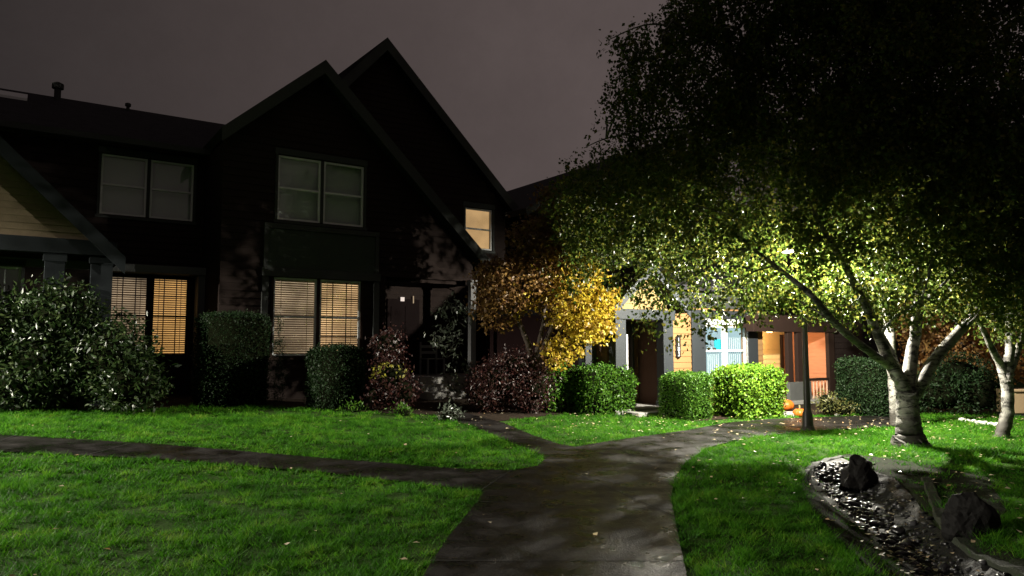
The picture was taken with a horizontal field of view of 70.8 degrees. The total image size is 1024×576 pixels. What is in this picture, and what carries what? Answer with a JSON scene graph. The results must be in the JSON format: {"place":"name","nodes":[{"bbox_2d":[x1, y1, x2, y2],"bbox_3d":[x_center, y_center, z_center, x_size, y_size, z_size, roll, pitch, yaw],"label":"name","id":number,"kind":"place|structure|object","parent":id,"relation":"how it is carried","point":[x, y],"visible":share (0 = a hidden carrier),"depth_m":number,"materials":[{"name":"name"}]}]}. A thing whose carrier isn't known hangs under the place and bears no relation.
{"place":"outdoors","nodes":[
{"label":"outdoors","id":0,"kind":"place"},
{"bbox_2d":[0,412,895,575],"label":"path","id":1,"kind":"structure","parent":0,"point":[553,517],"depth_m":7.84,"materials":[{"name":"concrete"}]},
{"bbox_2d":[782,244,817,431],"bbox_3d":[5.442,0.847,13.376,0.714,3.622,0.714,0,-4,0],"label":"street lamp","id":2,"kind":"object","parent":1,"relation":"on","point":[807,420],"visible":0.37,"depth_m":13.27,"materials":[{"name":"metal"}]},
{"bbox_2d":[0,346,1023,575],"bbox_3d":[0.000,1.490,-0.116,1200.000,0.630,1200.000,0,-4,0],"label":"ground","id":3,"kind":"structure","parent":0,"point":[158,523],"depth_m":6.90,"materials":[{"name":"plant"}]},
{"bbox_2d":[0,271,180,414],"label":"glossy bush","id":4,"kind":"object","parent":3,"relation":"on","point":[36,361],"visible":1,"depth_m":13.17,"materials":[{"name":"green plant"}]},
{"bbox_2d":[0,82,224,405],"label":"townhouse","id":5,"kind":"structure","parent":3,"relation":"on","point":[108,200],"depth_m":16.51,"materials":[{"name":"brown"}]},
{"bbox_2d":[0,258,25,307],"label":"window","id":6,"kind":"structure","parent":5,"relation":"in","point":[8,275],"depth_m":14.90,"materials":[{"name":"grey glass"}]},
{"bbox_2d":[94,145,197,224],"bbox_3d":[-8.535,-2.357,16.883,2.127,1.627,0.250,3,-5,-34],"label":"window","id":7,"kind":"structure","parent":5,"relation":"in","point":[126,186],"depth_m":16.85,"materials":[{"name":"grey glass"}]},
{"bbox_2d":[111,273,192,359],"bbox_3d":[-8.429,0.613,16.723,1.836,2.102,0.250,3,-5,-34],"label":"window","id":8,"kind":"structure","parent":5,"relation":"in","point":[166,300],"depth_m":16.88,"materials":[{"name":"beige glass"}]},
{"bbox_2d":[195,37,524,399],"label":"townhouse","id":9,"kind":"structure","parent":3,"relation":"on","point":[367,195],"depth_m":17.48,"materials":[{"name":"brown"}]},
{"bbox_2d":[268,276,363,359],"bbox_3d":[-4.581,0.656,16.903,2.268,2.034,0.250,3,-5,-34],"label":"window","id":10,"kind":"structure","parent":9,"relation":"in","point":[313,311],"depth_m":16.85,"materials":[{"name":"beige glass"}]},
{"bbox_2d":[273,147,367,230],"bbox_3d":[-4.551,-2.305,17.154,2.266,1.745,0.250,3,-5,-34],"label":"window","id":11,"kind":"structure","parent":9,"relation":"in","point":[306,190],"depth_m":17.12,"materials":[{"name":"grey glass"}]},
{"bbox_2d":[386,297,419,373],"bbox_3d":[-2.946,1.299,19.572,0.950,2.099,0.163,3,-5,-34],"label":"door","id":12,"kind":"structure","parent":9,"relation":"in","point":[399,311],"depth_m":19.63,"materials":[{"name":"brown metal"}]},
{"bbox_2d":[419,342,444,375],"bbox_3d":[-2.139,1.887,19.278,0.524,0.880,0.487,3,-5,-34],"label":"porch chair","id":13,"kind":"object","parent":9,"relation":"on","point":[421,346],"visible":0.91,"depth_m":19.34,"materials":[{"name":"grey paint"}]},
{"bbox_2d":[463,201,494,253],"bbox_3d":[-1.025,-1.756,21.191,1.115,1.458,0.250,3,-5,-34],"label":"window","id":14,"kind":"structure","parent":9,"relation":"in","point":[479,223],"depth_m":21.32,"materials":[{"name":"beige glass"}]},
{"bbox_2d":[1,394,997,420],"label":"planting bed","id":15,"kind":"object","parent":3,"relation":"on","point":[186,400],"visible":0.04,"depth_m":15.47,"materials":[{"name":"brown soil"}]},
{"bbox_2d":[189,309,271,407],"bbox_3d":[-5.920,1.470,15.225,1.577,2.067,1.466,3,-5,-34],"label":"clipped hedge","id":16,"kind":"object","parent":15,"relation":"on","point":[231,359],"visible":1,"depth_m":14.76,"materials":[{"name":"green plant"}]},
{"bbox_2d":[269,316,287,404],"bbox_3d":[-4.925,1.504,15.244,0.437,1.968,0.393,0,-4,0],"label":"thin conifer","id":17,"kind":"object","parent":15,"relation":"on","point":[281,371],"visible":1,"depth_m":15.22,"materials":[{"name":"green plant"}]},
{"bbox_2d":[302,342,367,410],"bbox_3d":[-3.657,1.832,14.975,1.264,1.422,1.190,3,-5,-34],"label":"clipped hedge","id":18,"kind":"object","parent":15,"relation":"on","point":[336,376],"visible":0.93,"depth_m":14.62,"materials":[{"name":"green plant"}]},
{"bbox_2d":[336,396,369,411],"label":"edging plant","id":19,"kind":"object","parent":15,"relation":"on","point":[352,407],"visible":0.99,"depth_m":14.32,"materials":[{"name":"green plant"}]},
{"bbox_2d":[356,321,423,410],"bbox_3d":[-2.502,1.644,14.808,1.397,1.913,1.086,0,-4,0],"label":"reddish shrub","id":20,"kind":"object","parent":15,"relation":"on","point":[392,377],"visible":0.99,"depth_m":14.66,"materials":[{"name":"red plant"}]},
{"bbox_2d":[385,402,416,415],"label":"edging plant","id":21,"kind":"object","parent":15,"relation":"on","point":[402,411],"visible":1,"depth_m":14.09,"materials":[{"name":"green plant"}]},
{"bbox_2d":[423,292,475,401],"bbox_3d":[-1.358,1.263,15.750,1.228,2.445,0.953,0,-4,0],"label":"grey leaved shrub","id":22,"kind":"object","parent":15,"relation":"on","point":[444,332],"visible":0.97,"depth_m":15.74,"materials":[{"name":"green plant"}]},
{"bbox_2d":[435,400,465,420],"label":"edging plant","id":23,"kind":"object","parent":15,"relation":"on","point":[452,416],"visible":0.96,"depth_m":13.66,"materials":[{"name":"grey plant"}]},
{"bbox_2d":[459,344,561,413],"bbox_3d":[-0.023,1.941,15.305,2.210,1.540,1.484,0,-4,0],"label":"burgundy shrub","id":24,"kind":"object","parent":15,"relation":"on","point":[516,378],"visible":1,"depth_m":15.03,"materials":[{"name":"red plant"}]},
{"bbox_2d":[463,182,625,413],"bbox_3d":[0.687,0.149,15.457,3.494,5.049,2.010,0,-4,0],"label":"maple tree","id":25,"kind":"object","parent":15,"relation":"on","point":[539,252],"visible":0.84,"depth_m":15.19,"materials":[{"name":"yellow plant"}]},
{"bbox_2d":[538,360,573,412],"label":"green shrub","id":26,"kind":"object","parent":15,"relation":"on","point":[560,385],"visible":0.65,"depth_m":15.55,"materials":[{"name":"green plant"}]},
{"bbox_2d":[565,357,639,415],"bbox_3d":[1.960,2.168,15.833,1.703,1.283,1.384,3,-5,-34],"label":"rounded hedge","id":27,"kind":"object","parent":15,"relation":"on","point":[597,389],"visible":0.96,"depth_m":15.43,"materials":[{"name":"green plant"}]},
{"bbox_2d":[656,369,714,420],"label":"clipped hedge","id":28,"kind":"object","parent":15,"relation":"on","point":[687,395],"visible":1,"depth_m":14.98,"materials":[{"name":"green plant"}]},
{"bbox_2d":[709,361,790,419],"bbox_3d":[5.176,2.241,15.852,1.688,1.288,1.365,3,-5,-34],"label":"clipped hedge","id":29,"kind":"object","parent":15,"relation":"on","point":[745,390],"visible":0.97,"depth_m":15.48,"materials":[{"name":"green plant"}]},
{"bbox_2d":[782,411,793,416],"bbox_3d":[5.941,2.834,16.056,0.850,0.125,0.500,0,-4,0],"label":"stepping stone","id":30,"kind":"object","parent":15,"relation":"on","point":[788,412],"visible":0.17,"depth_m":15.82,"materials":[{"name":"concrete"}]},
{"bbox_2d":[781,396,793,410],"bbox_3d":[6.279,2.657,16.556,0.395,0.328,0.397,1,-5,-17],"label":"pumpkin","id":31,"kind":"object","parent":30,"relation":"on","point":[789,406],"visible":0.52,"depth_m":16.39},
{"bbox_2d":[811,388,860,415],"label":"olive bush","id":32,"kind":"object","parent":15,"relation":"on","point":[826,404],"visible":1,"depth_m":15.93,"materials":[{"name":"green plant"}]},
{"bbox_2d":[832,353,889,416],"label":"clipped hedge","id":33,"kind":"object","parent":15,"relation":"on","point":[862,383],"visible":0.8,"depth_m":16.08,"materials":[{"name":"green plant"}]},
{"bbox_2d":[878,296,1023,384],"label":"autumn tree","id":34,"kind":"object","parent":15,"relation":"on","point":[934,337],"visible":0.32,"depth_m":19.17,"materials":[{"name":"brown plant"}]},
{"bbox_2d":[917,348,1021,415],"bbox_3d":[10.218,2.125,16.727,2.883,1.657,1.954,0,-4,0],"label":"dark bush","id":35,"kind":"object","parent":15,"relation":"on","point":[969,385],"visible":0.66,"depth_m":16.29,"materials":[{"name":"green plant"}]},
{"bbox_2d":[9,405,1023,575],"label":"fallen leaves","id":36,"kind":"object","parent":3,"relation":"on","point":[901,559],"visible":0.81,"depth_m":7.53,"materials":[{"name":"brown plant"}]},
{"bbox_2d":[482,146,862,416],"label":"townhouse","id":37,"kind":"structure","parent":3,"relation":"on","point":[780,345],"depth_m":18.51,"materials":[{"name":"beige"}]},
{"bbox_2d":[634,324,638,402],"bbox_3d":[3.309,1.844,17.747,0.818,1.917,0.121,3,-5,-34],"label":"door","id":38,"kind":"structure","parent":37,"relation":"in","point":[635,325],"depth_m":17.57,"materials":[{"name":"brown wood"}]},
{"bbox_2d":[705,319,747,374],"bbox_3d":[5.444,1.578,18.533,1.699,1.535,0.250,3,-5,-34],"label":"window","id":39,"kind":"structure","parent":37,"relation":"in","point":[726,350],"depth_m":18.55,"materials":[{"name":"white plastic"}]},
{"bbox_2d":[780,335,785,392],"bbox_3d":[8.419,2.281,21.706,0.948,1.741,0.080,3,-5,-34],"label":"porch door","id":40,"kind":"structure","parent":37,"relation":"in","point":[782,346],"depth_m":21.46,"materials":[{"name":"brown wood"}]},
{"bbox_2d":[537,0,1023,448],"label":"birch tree","id":41,"kind":"object","parent":3,"relation":"on","point":[848,120],"visible":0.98,"depth_m":10.68,"materials":[{"name":"green plant"}]},
{"bbox_2d":[792,405,803,416],"bbox_3d":[6.329,2.711,15.831,0.308,0.273,0.306,-2,-5,21],"label":"pumpkin","id":42,"kind":"object","parent":3,"relation":"on","point":[799,412],"visible":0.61,"depth_m":15.74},
{"bbox_2d":[718,202,991,372],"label":"townhouse","id":43,"kind":"structure","parent":3,"relation":"on","point":[872,345],"depth_m":34.07,"materials":[{"name":"orange"}]},
{"bbox_2d":[805,455,922,575],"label":"stone kerb","id":44,"kind":"structure","parent":3,"relation":"on","point":[821,491],"depth_m":7.53,"materials":[{"name":"stone"}]},
{"bbox_2d":[766,147,1002,424],"bbox_3d":[7.812,-0.322,14.578,5.342,6.566,3.293,0,-4,0],"label":"birch tree","id":45,"kind":"object","parent":3,"relation":"on","point":[891,337],"visible":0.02,"depth_m":14.34,"materials":[{"name":"green plant"}]},
{"bbox_2d":[811,458,1008,575],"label":"creek bed","id":46,"kind":"object","parent":3,"relation":"in","point":[901,492],"visible":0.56,"depth_m":6.81,"materials":[{"name":"grey gravel"}]},
{"bbox_2d":[838,454,878,492],"bbox_3d":[4.254,2.385,8.842,0.545,0.669,0.415,3,-5,-35],"label":"boulder","id":47,"kind":"object","parent":46,"relation":"on","point":[858,474],"visible":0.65,"depth_m":8.71,"materials":[{"name":"stone"}]},
{"bbox_2d":[921,477,1023,575],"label":"stone kerb","id":48,"kind":"structure","parent":3,"relation":"on","point":[994,561],"depth_m":5.81,"materials":[{"name":"stone"}]},
{"bbox_2d":[922,119,1023,438],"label":"birch tree","id":49,"kind":"object","parent":3,"relation":"on","point":[1006,364],"visible":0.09,"depth_m":12.40,"materials":[{"name":"green plant"}]},
{"bbox_2d":[994,388,1023,417],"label":"utility cabinet","id":50,"kind":"object","parent":3,"relation":"on","point":[1019,400],"visible":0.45,"depth_m":15.72,"materials":[{"name":"beige paint"}]},
{"bbox_2d":[0,0,1023,342],"label":"sky","id":51,"kind":"structure","parent":0,"point":[521,81],"materials":[{"name":"grey"}]},
{"bbox_2d":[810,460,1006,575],"bbox_3d":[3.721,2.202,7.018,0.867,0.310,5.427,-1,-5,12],"label":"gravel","id":52,"kind":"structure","parent":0,"point":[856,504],"depth_m":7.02,"materials":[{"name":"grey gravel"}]},
{"bbox_2d":[800,454,1023,575],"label":"creek bank","id":53,"kind":"structure","parent":0,"point":[984,492],"depth_m":7.58,"materials":[{"name":"soil"}]},
{"bbox_2d":[941,492,1001,541],"bbox_3d":[3.904,2.034,6.196,0.452,0.558,0.439,0,-4,0],"label":"boulder","id":54,"kind":"object","parent":53,"relation":"on","point":[963,512],"visible":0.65,"depth_m":6.07,"materials":[{"name":"stone"}]}
]}

